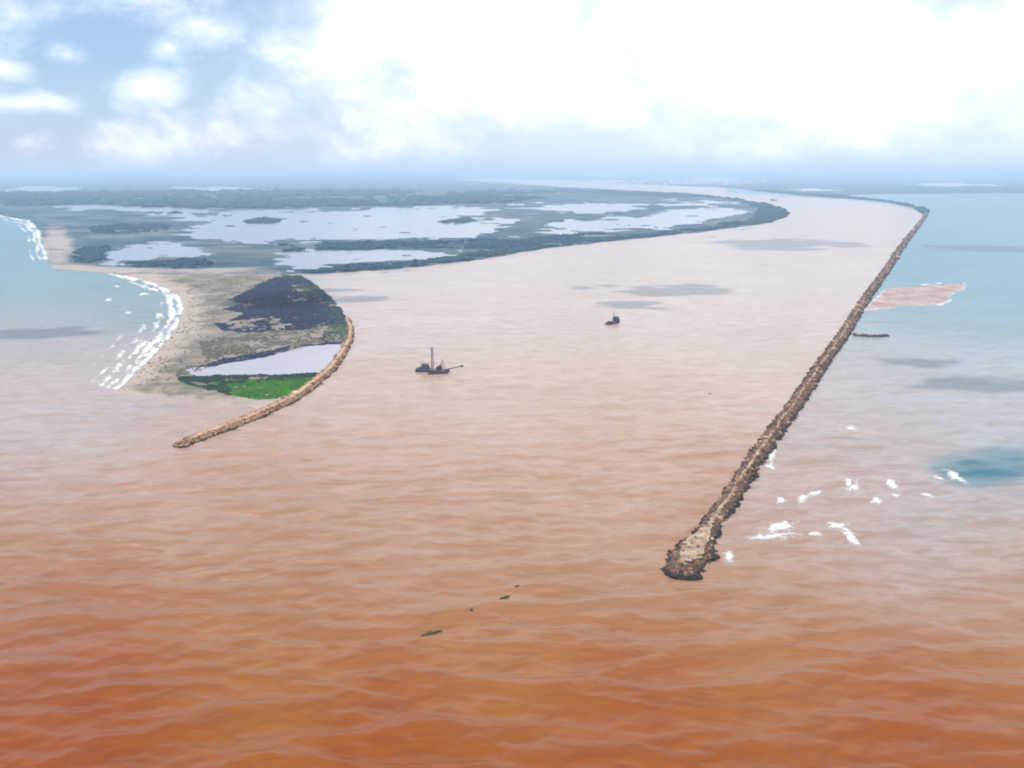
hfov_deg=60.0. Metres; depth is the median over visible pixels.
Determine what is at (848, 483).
breaking wave
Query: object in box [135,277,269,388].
scrub
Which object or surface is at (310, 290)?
scrub
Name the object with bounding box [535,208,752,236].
lagoon
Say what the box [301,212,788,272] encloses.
mangrove
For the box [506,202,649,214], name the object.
lagoon
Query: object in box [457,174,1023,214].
terrain
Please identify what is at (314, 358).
lagoon
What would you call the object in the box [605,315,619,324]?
workboat
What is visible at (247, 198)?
mangrove
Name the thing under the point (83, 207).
lagoon
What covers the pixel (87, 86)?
sky
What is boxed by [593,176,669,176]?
lagoon
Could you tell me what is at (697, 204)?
lagoon
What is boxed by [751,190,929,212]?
mangrove
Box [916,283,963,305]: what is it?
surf
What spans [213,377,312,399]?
marsh plants
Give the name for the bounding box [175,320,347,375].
scrub
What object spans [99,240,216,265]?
lagoon
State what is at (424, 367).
dredger
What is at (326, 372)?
jetty
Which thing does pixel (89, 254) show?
mangrove
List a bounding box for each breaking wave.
[726,551,733,561]
[751,521,795,539]
[765,450,775,468]
[799,491,820,502]
[828,522,859,543]
[846,479,858,491]
[871,497,881,503]
[887,479,898,496]
[934,469,965,481]
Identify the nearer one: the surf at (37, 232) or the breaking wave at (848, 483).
the breaking wave at (848, 483)
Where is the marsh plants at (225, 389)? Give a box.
[177,372,317,394]
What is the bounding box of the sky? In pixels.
[0,0,1023,173]
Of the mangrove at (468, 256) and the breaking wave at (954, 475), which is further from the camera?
the mangrove at (468, 256)
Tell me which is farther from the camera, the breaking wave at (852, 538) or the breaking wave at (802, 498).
the breaking wave at (802, 498)
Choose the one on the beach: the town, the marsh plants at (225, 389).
the marsh plants at (225, 389)
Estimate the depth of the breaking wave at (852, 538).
655.22 m
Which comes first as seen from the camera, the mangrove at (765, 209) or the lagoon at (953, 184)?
the mangrove at (765, 209)
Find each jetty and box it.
[173,317,354,447]
[661,211,927,580]
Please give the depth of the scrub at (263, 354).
1257.44 m
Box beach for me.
[117,274,346,408]
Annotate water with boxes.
[0,174,1023,767]
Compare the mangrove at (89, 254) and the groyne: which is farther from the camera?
the mangrove at (89, 254)
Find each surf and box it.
[0,215,47,259]
[91,273,182,388]
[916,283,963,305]
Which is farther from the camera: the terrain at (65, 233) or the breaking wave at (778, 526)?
the terrain at (65, 233)
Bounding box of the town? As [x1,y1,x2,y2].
[617,178,765,184]
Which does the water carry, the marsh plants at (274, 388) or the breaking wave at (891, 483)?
the breaking wave at (891, 483)
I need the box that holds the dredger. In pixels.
[415,347,462,374]
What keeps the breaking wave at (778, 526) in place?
on the water
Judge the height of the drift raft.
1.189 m
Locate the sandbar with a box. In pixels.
[864,284,965,310]
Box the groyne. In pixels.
[853,333,888,336]
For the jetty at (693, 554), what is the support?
in the water
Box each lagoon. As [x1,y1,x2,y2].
[0,186,82,191]
[51,204,213,215]
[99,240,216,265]
[160,206,519,243]
[170,187,272,190]
[183,344,340,375]
[272,249,461,272]
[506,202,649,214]
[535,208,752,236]
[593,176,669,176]
[656,199,739,209]
[705,178,741,181]
[783,189,842,190]
[916,182,1006,186]
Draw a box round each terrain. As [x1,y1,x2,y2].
[0,174,789,274]
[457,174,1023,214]
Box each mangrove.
[0,188,603,208]
[72,216,475,268]
[278,231,605,251]
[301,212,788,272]
[552,187,786,217]
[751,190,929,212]
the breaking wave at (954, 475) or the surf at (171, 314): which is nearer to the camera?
the breaking wave at (954, 475)
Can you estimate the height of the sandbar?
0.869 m
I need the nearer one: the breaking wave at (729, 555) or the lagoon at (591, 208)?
the breaking wave at (729, 555)
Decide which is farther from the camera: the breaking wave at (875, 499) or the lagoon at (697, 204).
the lagoon at (697, 204)
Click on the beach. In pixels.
(177, 284)
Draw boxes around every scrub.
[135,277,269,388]
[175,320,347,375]
[190,341,341,378]
[214,275,346,332]
[281,274,347,341]
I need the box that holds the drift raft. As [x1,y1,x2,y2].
[420,630,441,635]
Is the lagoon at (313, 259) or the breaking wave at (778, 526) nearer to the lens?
the breaking wave at (778, 526)
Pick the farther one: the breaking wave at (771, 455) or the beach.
the beach

